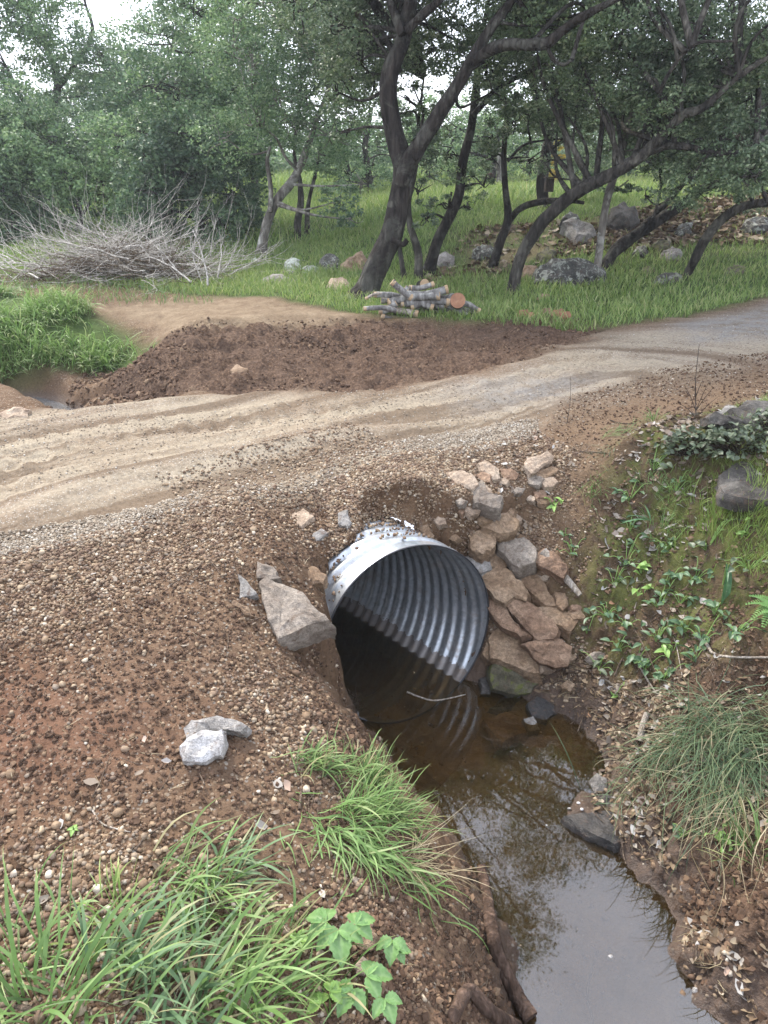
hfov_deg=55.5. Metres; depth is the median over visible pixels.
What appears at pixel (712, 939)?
dead leaves
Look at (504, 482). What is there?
stone
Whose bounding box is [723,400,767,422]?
rock
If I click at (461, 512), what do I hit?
stone
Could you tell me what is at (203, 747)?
rock
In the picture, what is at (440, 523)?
stone
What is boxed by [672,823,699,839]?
leafy plant
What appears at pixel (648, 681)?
stick
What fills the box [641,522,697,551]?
leafy plant
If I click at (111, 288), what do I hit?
grass
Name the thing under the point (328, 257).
rock
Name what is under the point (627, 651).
stick
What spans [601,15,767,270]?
oak tree
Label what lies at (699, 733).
grass clump
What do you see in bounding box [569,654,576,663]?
stone
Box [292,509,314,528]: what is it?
rock
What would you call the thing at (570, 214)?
rock
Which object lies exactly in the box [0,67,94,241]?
dense tree
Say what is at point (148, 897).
stick
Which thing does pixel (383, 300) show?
log
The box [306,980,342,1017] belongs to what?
leafy plant
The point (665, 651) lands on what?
leafy plant
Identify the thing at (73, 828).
leafy plant
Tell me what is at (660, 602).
leafy plant
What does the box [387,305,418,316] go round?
log
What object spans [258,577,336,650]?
rock
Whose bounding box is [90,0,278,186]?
oak tree
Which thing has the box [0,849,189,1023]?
grass clump
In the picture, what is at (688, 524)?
grass clump
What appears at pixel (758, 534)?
grass
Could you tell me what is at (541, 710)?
rock
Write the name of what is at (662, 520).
grass clump
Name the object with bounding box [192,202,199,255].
branch
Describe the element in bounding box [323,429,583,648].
gravel
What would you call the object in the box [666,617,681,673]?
stick
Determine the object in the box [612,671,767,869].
grass clump
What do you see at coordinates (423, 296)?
log
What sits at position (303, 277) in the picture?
grass
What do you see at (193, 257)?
branch
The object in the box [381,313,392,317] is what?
log
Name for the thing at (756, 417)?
shrub
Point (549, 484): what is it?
stone
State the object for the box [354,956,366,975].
rock
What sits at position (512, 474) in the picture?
rock
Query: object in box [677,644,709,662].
leafy plant
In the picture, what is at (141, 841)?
stick
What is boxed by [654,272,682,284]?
rock
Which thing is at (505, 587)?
rock
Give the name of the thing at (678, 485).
leafy plant
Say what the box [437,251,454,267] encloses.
rock
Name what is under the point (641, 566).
leafy plant
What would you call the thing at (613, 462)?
gravel
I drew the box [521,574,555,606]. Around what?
rock
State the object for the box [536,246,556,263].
rock
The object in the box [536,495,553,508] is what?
stone
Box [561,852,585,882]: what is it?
rock
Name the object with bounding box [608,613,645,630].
leafy plant
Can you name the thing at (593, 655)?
stone
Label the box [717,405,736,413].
rock
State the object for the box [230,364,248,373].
rock
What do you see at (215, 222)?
branch
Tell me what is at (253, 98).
oak tree
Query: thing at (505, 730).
rock
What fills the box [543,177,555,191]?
nest box
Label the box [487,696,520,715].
rock
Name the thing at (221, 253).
branch
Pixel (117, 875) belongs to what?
grass clump
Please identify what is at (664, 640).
leafy plant
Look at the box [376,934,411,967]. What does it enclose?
leafy plant
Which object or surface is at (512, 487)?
dead leaves
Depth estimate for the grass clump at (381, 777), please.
2.37 m
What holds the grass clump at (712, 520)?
on the ground at (650, 988)
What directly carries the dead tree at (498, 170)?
on the ground at (650, 988)
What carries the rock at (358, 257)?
on the ground at (650, 988)
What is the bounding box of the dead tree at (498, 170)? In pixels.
[491,148,501,182]
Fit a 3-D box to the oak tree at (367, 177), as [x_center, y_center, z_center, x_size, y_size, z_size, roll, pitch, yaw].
[-0.599,-8.892,18.509,3.302,2.793,2.993,0,25,0]
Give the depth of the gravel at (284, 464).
3.74 m
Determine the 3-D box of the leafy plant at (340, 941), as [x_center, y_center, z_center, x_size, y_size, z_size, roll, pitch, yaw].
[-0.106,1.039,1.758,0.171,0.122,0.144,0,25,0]
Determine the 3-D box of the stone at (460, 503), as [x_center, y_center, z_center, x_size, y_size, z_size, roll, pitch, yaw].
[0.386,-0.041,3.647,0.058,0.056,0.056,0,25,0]
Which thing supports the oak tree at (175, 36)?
on the ground at (650, 988)
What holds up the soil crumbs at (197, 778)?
on the ground at (650, 988)
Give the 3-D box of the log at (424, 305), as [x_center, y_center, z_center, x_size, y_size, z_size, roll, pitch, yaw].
[0.351,-2.179,7.695,0.363,0.111,0.090,0,25,0]
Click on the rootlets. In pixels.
(335, 727)
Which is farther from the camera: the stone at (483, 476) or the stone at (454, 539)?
the stone at (483, 476)
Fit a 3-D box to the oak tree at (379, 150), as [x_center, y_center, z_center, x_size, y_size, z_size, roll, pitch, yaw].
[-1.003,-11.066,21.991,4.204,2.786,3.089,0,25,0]
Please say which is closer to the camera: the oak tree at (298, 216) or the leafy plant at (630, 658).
the leafy plant at (630, 658)
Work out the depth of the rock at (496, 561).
3.75 m
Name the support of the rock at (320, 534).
on the ground at (650, 988)
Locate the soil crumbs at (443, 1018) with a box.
[331,708,505,1023]
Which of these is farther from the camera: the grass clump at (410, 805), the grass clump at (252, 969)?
the grass clump at (410, 805)
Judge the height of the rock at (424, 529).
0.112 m
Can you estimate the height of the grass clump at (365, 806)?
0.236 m
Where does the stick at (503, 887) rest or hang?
on the ground at (650, 988)
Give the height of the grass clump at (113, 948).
0.191 m
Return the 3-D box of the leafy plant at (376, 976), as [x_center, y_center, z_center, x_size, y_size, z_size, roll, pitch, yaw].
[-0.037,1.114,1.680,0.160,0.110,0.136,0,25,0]
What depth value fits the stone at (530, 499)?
3.86 m
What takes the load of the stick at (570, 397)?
on the ground at (650, 988)
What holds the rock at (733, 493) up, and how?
on the ground at (650, 988)
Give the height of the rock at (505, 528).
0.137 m
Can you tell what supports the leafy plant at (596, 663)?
on the ground at (650, 988)
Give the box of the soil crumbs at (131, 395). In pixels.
[46,353,194,409]
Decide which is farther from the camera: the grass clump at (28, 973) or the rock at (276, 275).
the rock at (276, 275)
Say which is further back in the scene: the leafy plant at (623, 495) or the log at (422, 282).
the log at (422, 282)
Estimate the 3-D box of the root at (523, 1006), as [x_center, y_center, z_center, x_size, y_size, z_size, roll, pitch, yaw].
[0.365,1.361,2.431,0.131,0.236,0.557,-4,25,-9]
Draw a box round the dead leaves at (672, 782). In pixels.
[564,634,767,967]
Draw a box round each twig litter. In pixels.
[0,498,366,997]
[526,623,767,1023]
[596,398,767,657]
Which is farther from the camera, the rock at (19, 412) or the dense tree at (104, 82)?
the dense tree at (104, 82)
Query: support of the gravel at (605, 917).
on the ground at (650, 988)
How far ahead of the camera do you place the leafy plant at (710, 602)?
3.19 m
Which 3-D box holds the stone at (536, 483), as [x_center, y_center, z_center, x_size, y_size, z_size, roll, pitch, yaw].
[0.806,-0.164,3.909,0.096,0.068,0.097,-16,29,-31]
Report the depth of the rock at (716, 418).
3.50 m
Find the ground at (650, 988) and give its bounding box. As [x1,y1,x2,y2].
[0,150,767,1023]
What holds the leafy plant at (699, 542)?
on the ground at (650, 988)
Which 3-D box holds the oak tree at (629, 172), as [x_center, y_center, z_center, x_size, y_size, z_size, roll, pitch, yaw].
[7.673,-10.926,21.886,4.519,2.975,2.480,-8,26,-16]
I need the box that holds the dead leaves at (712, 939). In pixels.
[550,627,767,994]
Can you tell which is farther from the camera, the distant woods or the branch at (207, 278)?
the distant woods
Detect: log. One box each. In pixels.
[363,305,396,312]
[365,292,381,299]
[374,292,401,297]
[379,301,397,313]
[381,298,386,303]
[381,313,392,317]
[387,292,439,304]
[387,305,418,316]
[390,279,413,300]
[400,301,433,310]
[407,285,448,295]
[409,281,434,290]
[411,298,449,309]
[416,279,428,285]
[416,308,447,312]
[424,305,453,311]
[444,304,467,313]
[447,293,464,309]
[464,301,480,313]
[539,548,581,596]
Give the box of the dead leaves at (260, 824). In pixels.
[29,559,324,1003]
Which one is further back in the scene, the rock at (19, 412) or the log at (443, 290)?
the log at (443, 290)
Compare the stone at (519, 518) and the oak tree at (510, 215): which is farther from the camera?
the oak tree at (510, 215)
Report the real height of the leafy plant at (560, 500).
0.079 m
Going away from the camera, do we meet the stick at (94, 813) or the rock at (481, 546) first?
the stick at (94, 813)
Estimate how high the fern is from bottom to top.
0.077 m
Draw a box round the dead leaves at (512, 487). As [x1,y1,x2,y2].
[467,431,574,627]
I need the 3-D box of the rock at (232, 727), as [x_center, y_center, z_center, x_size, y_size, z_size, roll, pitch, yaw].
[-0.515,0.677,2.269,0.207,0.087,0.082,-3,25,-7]
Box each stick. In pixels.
[0,905,34,921]
[1,1004,49,1017]
[7,723,39,742]
[91,809,129,831]
[125,890,162,902]
[134,824,162,850]
[298,768,302,809]
[407,691,465,700]
[473,867,536,892]
[567,377,570,421]
[614,614,655,671]
[614,621,666,674]
[640,668,658,694]
[643,905,653,924]
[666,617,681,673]
[694,636,767,658]
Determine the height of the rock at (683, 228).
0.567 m
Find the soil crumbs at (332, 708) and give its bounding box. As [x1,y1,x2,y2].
[304,639,366,756]
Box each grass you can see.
[0,172,767,259]
[0,188,767,331]
[0,267,212,304]
[0,275,157,383]
[3,155,682,213]
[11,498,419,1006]
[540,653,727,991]
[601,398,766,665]
[616,389,767,582]
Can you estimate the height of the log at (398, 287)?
0.219 m
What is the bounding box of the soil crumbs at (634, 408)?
[535,352,767,585]
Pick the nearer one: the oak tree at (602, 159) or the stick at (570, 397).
the stick at (570, 397)
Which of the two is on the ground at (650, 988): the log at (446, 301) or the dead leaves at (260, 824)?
the dead leaves at (260, 824)
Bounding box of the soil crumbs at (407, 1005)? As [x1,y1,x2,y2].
[341,859,515,1023]
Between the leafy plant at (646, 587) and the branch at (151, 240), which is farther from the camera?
the branch at (151, 240)
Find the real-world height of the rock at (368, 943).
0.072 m
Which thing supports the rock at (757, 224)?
on the ground at (650, 988)
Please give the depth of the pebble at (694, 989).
2.31 m
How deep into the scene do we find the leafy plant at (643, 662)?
3.30 m
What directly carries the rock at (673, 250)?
on the ground at (650, 988)
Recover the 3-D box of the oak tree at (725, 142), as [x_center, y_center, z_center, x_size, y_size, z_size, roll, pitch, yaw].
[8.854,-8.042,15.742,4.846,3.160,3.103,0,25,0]
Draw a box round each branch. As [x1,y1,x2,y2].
[28,253,48,278]
[35,194,69,246]
[61,231,82,276]
[127,237,191,282]
[128,214,180,274]
[150,210,166,239]
[155,197,185,253]
[184,229,208,285]
[189,234,204,286]
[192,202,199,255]
[207,193,231,258]
[216,226,229,279]
[222,218,240,270]
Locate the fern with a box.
[745,594,767,627]
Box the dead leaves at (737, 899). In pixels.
[678,827,767,1023]
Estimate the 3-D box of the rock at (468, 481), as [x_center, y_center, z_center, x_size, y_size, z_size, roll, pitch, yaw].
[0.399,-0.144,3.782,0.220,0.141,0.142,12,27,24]
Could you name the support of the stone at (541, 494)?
on the ground at (650, 988)
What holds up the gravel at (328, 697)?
on the ground at (650, 988)
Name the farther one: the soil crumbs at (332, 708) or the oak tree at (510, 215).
the oak tree at (510, 215)
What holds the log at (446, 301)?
on the log at (424, 305)
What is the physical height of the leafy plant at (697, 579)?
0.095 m
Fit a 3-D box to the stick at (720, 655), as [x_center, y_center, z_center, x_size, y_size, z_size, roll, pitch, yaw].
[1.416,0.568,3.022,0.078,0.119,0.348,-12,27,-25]
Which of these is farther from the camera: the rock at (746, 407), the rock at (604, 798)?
the rock at (746, 407)
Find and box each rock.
[0,407,31,418]
[179,729,228,766]
[183,715,251,738]
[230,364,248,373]
[231,600,253,617]
[238,574,258,599]
[256,561,282,583]
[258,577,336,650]
[263,274,305,282]
[284,258,300,269]
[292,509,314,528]
[302,265,318,271]
[308,566,327,593]
[312,528,328,540]
[319,253,339,270]
[325,908,337,919]
[326,277,348,289]
[338,510,351,530]
[340,251,366,271]
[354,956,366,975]
[355,925,378,951]
[419,525,434,549]
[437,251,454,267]
[446,470,478,491]
[465,556,491,575]
[468,530,495,563]
[471,244,493,260]
[471,482,503,520]
[476,460,500,481]
[478,676,490,697]
[480,513,519,542]
[480,643,489,665]
[481,712,538,750]
[482,568,530,608]
[486,596,532,642]
[486,628,542,684]
[486,664,537,697]
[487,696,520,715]
[490,551,506,567]
[495,537,537,579]
[499,468,518,481]
[507,599,560,640]
[520,639,571,669]
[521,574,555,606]
[521,716,539,735]
[522,265,537,279]
[522,450,553,477]
[525,697,555,724]
[532,257,606,286]
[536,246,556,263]
[536,466,558,477]
[536,548,568,585]
[538,606,578,640]
[552,591,568,611]
[559,211,579,227]
[559,218,596,242]
[560,810,620,855]
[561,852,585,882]
[587,773,606,795]
[592,795,612,805]
[607,201,639,230]
[632,245,648,257]
[641,265,655,273]
[650,240,671,252]
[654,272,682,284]
[660,246,681,260]
[674,222,692,236]
[700,411,767,436]
[714,461,767,512]
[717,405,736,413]
[720,264,745,276]
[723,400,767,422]
[740,216,767,233]
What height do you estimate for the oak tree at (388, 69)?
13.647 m
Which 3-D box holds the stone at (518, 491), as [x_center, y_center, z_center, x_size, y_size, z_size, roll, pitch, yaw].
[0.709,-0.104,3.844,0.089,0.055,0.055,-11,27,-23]
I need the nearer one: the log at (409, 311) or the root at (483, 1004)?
the root at (483, 1004)
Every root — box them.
[447,983,521,1023]
[477,864,537,1023]
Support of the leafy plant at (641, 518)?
on the ground at (650, 988)
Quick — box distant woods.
[11,63,685,188]
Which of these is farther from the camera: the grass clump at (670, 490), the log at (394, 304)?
the log at (394, 304)
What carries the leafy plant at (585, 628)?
on the ground at (650, 988)
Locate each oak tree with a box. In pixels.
[0,0,146,210]
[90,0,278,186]
[114,0,359,220]
[178,0,384,256]
[244,0,677,298]
[281,95,411,182]
[286,61,354,240]
[294,0,454,277]
[298,109,379,234]
[306,95,422,197]
[381,109,517,179]
[406,105,453,278]
[411,0,562,275]
[411,82,560,185]
[458,104,591,179]
[476,51,584,267]
[485,0,767,293]
[502,0,622,208]
[539,57,740,181]
[573,109,681,177]
[574,36,707,267]
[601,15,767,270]
[680,91,767,176]
[682,135,767,280]
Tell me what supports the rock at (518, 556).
on the ground at (650, 988)
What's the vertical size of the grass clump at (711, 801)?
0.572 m
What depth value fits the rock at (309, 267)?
10.68 m
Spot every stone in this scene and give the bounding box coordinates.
[433,516,447,529]
[448,534,462,544]
[455,498,466,508]
[458,509,464,518]
[464,506,480,519]
[476,516,492,526]
[477,472,491,483]
[499,478,510,487]
[506,508,516,517]
[513,487,524,497]
[516,514,522,524]
[526,495,535,504]
[527,475,544,489]
[533,490,548,501]
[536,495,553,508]
[538,575,548,581]
[539,665,555,674]
[542,477,558,491]
[560,680,574,693]
[568,604,581,611]
[569,609,584,621]
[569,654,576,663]
[584,651,604,664]
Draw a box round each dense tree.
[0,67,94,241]
[0,86,162,234]
[64,37,223,185]
[97,42,292,247]
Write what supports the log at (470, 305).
on the ground at (650, 988)
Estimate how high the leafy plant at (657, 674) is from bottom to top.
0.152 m
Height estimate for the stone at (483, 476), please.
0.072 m
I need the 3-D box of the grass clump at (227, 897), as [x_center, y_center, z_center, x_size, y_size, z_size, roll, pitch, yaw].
[-0.373,0.906,1.730,0.337,0.178,0.342,-17,29,-32]
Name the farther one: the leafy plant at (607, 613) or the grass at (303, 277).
the grass at (303, 277)
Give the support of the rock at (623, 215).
on the ground at (650, 988)
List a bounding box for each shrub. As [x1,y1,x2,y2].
[549,141,565,181]
[660,424,713,459]
[686,422,767,459]
[745,408,767,429]
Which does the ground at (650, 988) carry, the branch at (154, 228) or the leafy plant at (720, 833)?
the leafy plant at (720, 833)
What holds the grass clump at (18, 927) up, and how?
on the ground at (650, 988)
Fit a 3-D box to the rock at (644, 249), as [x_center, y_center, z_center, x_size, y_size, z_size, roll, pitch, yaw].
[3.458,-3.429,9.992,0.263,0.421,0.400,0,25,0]
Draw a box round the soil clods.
[108,316,599,394]
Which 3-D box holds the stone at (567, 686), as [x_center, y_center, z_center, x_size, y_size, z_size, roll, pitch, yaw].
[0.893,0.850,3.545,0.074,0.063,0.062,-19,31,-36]
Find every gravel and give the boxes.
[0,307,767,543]
[0,418,538,556]
[0,489,429,1023]
[155,422,447,549]
[253,616,368,755]
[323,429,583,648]
[326,515,430,601]
[371,668,727,1023]
[462,476,591,691]
[536,353,767,604]
[542,659,753,1014]
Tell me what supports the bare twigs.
on the ground at (650, 988)
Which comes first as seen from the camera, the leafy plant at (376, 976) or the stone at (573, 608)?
the leafy plant at (376, 976)
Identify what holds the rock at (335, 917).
on the ground at (650, 988)
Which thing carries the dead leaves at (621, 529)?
on the ground at (650, 988)
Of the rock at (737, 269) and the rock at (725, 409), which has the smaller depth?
the rock at (725, 409)
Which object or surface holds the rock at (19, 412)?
on the ground at (650, 988)
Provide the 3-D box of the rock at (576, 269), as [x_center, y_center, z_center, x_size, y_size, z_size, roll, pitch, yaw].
[2.330,-2.885,9.507,1.005,0.866,0.979,0,25,0]
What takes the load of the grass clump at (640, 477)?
on the ground at (650, 988)
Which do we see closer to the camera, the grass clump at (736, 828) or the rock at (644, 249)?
the grass clump at (736, 828)
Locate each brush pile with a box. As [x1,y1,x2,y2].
[0,167,307,294]
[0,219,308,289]
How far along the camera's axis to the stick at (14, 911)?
1.74 m
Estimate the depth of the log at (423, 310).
7.86 m
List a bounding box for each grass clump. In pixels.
[0,841,120,1023]
[0,844,212,1023]
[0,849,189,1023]
[26,856,163,970]
[34,842,340,1023]
[67,868,228,1017]
[151,798,262,938]
[154,814,288,980]
[175,877,367,1023]
[186,811,302,893]
[199,865,352,1017]
[231,889,395,1023]
[275,719,390,783]
[280,792,489,955]
[319,749,425,869]
[329,728,411,805]
[347,743,463,856]
[358,800,491,910]
[549,643,767,838]
[572,470,622,514]
[586,443,618,467]
[601,418,666,442]
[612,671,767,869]
[625,753,767,886]
[627,450,663,509]
[630,490,691,561]
[631,462,677,520]
[635,462,706,539]
[639,406,672,421]
[647,456,746,562]
[655,467,724,557]
[660,747,767,918]
[674,471,767,578]
[683,464,762,561]
[697,786,767,885]
[726,462,767,527]
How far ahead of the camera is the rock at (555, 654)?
3.52 m
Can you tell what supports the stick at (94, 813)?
on the ground at (650, 988)
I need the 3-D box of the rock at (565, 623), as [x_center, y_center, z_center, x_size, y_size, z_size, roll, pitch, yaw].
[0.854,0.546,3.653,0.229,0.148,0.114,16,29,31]
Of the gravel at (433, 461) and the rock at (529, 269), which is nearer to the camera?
the gravel at (433, 461)
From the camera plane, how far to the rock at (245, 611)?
2.77 m
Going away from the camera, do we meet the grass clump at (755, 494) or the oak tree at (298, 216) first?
the grass clump at (755, 494)
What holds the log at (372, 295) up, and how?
on the log at (387, 294)
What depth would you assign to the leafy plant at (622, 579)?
3.57 m
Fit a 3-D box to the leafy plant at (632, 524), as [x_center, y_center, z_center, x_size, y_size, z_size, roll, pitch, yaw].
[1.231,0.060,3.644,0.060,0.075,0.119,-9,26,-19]
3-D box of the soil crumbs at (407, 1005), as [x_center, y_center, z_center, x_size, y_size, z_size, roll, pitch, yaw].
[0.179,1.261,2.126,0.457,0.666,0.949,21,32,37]
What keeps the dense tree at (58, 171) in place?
on the ground at (650, 988)
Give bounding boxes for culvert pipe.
[325,519,488,723]
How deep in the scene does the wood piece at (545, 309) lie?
7.75 m
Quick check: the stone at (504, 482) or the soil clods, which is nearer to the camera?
the stone at (504, 482)
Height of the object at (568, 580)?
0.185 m
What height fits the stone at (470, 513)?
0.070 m
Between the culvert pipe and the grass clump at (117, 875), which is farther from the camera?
the culvert pipe
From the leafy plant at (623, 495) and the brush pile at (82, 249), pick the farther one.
the brush pile at (82, 249)
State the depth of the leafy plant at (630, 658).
3.33 m
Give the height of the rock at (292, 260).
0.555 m
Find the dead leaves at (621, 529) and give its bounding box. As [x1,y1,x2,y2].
[591,396,767,664]
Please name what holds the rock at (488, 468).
on the ground at (650, 988)
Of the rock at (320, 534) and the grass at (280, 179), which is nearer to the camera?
the rock at (320, 534)
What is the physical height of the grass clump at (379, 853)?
0.436 m
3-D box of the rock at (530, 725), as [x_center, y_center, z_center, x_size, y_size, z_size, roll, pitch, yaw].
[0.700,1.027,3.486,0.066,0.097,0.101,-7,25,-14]
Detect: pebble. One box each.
[607,954,613,960]
[692,987,697,992]
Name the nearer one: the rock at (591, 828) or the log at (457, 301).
the rock at (591, 828)
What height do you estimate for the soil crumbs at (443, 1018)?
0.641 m
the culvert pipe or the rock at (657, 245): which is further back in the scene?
the rock at (657, 245)
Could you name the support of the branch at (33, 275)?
in the brush pile at (82, 249)
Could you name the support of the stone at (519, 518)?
on the rock at (505, 528)
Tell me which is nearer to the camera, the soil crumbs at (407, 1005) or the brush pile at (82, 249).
the soil crumbs at (407, 1005)
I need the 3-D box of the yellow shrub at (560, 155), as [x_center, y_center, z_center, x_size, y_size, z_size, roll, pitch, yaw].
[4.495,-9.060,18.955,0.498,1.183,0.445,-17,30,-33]
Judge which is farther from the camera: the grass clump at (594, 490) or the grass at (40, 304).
the grass at (40, 304)
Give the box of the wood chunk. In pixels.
[636,712,649,741]
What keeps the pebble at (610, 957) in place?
in the water
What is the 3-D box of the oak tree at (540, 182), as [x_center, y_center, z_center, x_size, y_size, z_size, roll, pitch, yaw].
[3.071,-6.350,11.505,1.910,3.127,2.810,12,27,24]
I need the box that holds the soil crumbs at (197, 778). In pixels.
[0,490,426,1023]
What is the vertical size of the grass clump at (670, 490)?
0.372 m
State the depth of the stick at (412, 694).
3.62 m
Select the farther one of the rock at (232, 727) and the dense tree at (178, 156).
the dense tree at (178, 156)
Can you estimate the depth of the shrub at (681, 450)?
3.55 m
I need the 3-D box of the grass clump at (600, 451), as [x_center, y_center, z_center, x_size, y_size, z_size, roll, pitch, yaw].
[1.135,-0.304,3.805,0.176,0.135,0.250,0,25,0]
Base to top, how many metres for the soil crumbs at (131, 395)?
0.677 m
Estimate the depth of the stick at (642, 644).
3.36 m
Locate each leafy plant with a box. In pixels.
[67,824,79,835]
[290,929,308,948]
[306,907,374,967]
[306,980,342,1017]
[336,960,402,1023]
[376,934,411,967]
[544,497,562,511]
[556,536,585,555]
[559,530,572,536]
[579,649,613,676]
[581,611,596,633]
[583,600,621,622]
[595,562,634,585]
[599,630,631,651]
[603,532,647,571]
[608,479,650,501]
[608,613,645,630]
[610,682,624,697]
[620,515,638,530]
[621,504,650,527]
[624,655,671,675]
[627,642,649,663]
[632,584,653,595]
[633,561,650,575]
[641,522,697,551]
[641,619,673,642]
[642,569,677,607]
[648,437,691,469]
[652,663,691,682]
[654,642,678,657]
[659,566,690,585]
[661,589,698,606]
[664,469,691,492]
[666,616,700,634]
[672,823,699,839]
[676,556,713,584]
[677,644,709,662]
[683,609,730,646]
[688,518,740,549]
[702,599,725,614]
[704,823,739,852]
[715,552,767,572]
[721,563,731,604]
[725,615,767,641]
[736,517,757,536]
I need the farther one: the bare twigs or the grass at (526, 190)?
the grass at (526, 190)
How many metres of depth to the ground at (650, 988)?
3.44 m
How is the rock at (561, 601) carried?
on the ground at (650, 988)
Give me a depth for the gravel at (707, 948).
2.98 m
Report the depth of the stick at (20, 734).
2.20 m
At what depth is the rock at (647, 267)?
9.28 m
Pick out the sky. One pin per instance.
(102, 8)
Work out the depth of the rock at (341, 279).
9.32 m
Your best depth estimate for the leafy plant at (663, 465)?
3.64 m
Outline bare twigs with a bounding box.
[679,344,718,418]
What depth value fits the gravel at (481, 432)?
3.46 m
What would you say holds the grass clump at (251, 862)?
on the ground at (650, 988)
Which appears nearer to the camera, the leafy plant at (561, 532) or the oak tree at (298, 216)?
the leafy plant at (561, 532)
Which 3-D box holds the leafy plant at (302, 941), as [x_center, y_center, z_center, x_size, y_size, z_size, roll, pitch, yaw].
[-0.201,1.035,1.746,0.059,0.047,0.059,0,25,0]
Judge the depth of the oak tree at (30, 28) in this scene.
19.28 m
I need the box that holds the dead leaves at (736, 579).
[596,400,767,658]
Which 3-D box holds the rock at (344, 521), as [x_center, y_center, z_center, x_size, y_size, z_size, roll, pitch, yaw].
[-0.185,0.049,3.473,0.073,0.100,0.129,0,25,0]
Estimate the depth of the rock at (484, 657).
3.68 m
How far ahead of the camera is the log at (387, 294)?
7.64 m
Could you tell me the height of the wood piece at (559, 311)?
0.140 m
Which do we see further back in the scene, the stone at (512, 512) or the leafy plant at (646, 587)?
the stone at (512, 512)
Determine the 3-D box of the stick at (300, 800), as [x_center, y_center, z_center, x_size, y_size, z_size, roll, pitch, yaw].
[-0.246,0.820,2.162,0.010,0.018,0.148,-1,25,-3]
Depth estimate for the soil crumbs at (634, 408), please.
4.57 m
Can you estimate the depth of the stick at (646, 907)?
2.58 m
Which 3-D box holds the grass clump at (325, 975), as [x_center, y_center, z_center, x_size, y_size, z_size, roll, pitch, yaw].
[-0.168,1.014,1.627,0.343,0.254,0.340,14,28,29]
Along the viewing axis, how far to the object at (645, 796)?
3.03 m
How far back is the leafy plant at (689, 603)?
3.31 m
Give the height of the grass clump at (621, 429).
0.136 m
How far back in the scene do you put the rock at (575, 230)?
10.52 m
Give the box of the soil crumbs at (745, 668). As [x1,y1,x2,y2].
[651,582,767,714]
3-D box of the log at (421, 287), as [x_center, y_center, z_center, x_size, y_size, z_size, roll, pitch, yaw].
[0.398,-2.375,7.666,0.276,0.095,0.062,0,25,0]
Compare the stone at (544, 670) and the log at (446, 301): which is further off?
the log at (446, 301)
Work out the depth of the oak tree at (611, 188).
8.79 m
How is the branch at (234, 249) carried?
in the brush pile at (82, 249)
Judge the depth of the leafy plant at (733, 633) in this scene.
2.98 m
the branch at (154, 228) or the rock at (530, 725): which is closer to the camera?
the rock at (530, 725)
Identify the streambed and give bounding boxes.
[332,623,394,696]
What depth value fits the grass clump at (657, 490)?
3.62 m
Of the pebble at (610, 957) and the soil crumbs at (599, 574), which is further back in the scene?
the soil crumbs at (599, 574)
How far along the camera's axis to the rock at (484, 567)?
3.72 m
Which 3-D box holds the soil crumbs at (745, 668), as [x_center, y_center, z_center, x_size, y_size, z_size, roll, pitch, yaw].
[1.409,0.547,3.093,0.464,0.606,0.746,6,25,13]
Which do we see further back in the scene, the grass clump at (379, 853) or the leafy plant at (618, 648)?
the leafy plant at (618, 648)
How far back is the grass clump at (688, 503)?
3.51 m
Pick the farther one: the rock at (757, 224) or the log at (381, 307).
the rock at (757, 224)
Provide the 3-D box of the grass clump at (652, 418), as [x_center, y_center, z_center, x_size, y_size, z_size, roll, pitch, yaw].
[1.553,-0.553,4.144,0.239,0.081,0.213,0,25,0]
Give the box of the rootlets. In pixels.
[296,608,740,1004]
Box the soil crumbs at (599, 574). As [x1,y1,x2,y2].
[539,461,675,691]
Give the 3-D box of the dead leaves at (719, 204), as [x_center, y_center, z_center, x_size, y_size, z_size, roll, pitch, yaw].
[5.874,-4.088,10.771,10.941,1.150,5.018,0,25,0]
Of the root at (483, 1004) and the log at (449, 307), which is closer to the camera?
the root at (483, 1004)
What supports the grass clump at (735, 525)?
on the ground at (650, 988)
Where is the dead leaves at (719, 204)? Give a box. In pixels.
[423,193,767,290]
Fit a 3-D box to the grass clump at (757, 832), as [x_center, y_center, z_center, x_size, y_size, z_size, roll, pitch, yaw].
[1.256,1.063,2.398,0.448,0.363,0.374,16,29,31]
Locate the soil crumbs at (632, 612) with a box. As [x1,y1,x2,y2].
[597,399,767,659]

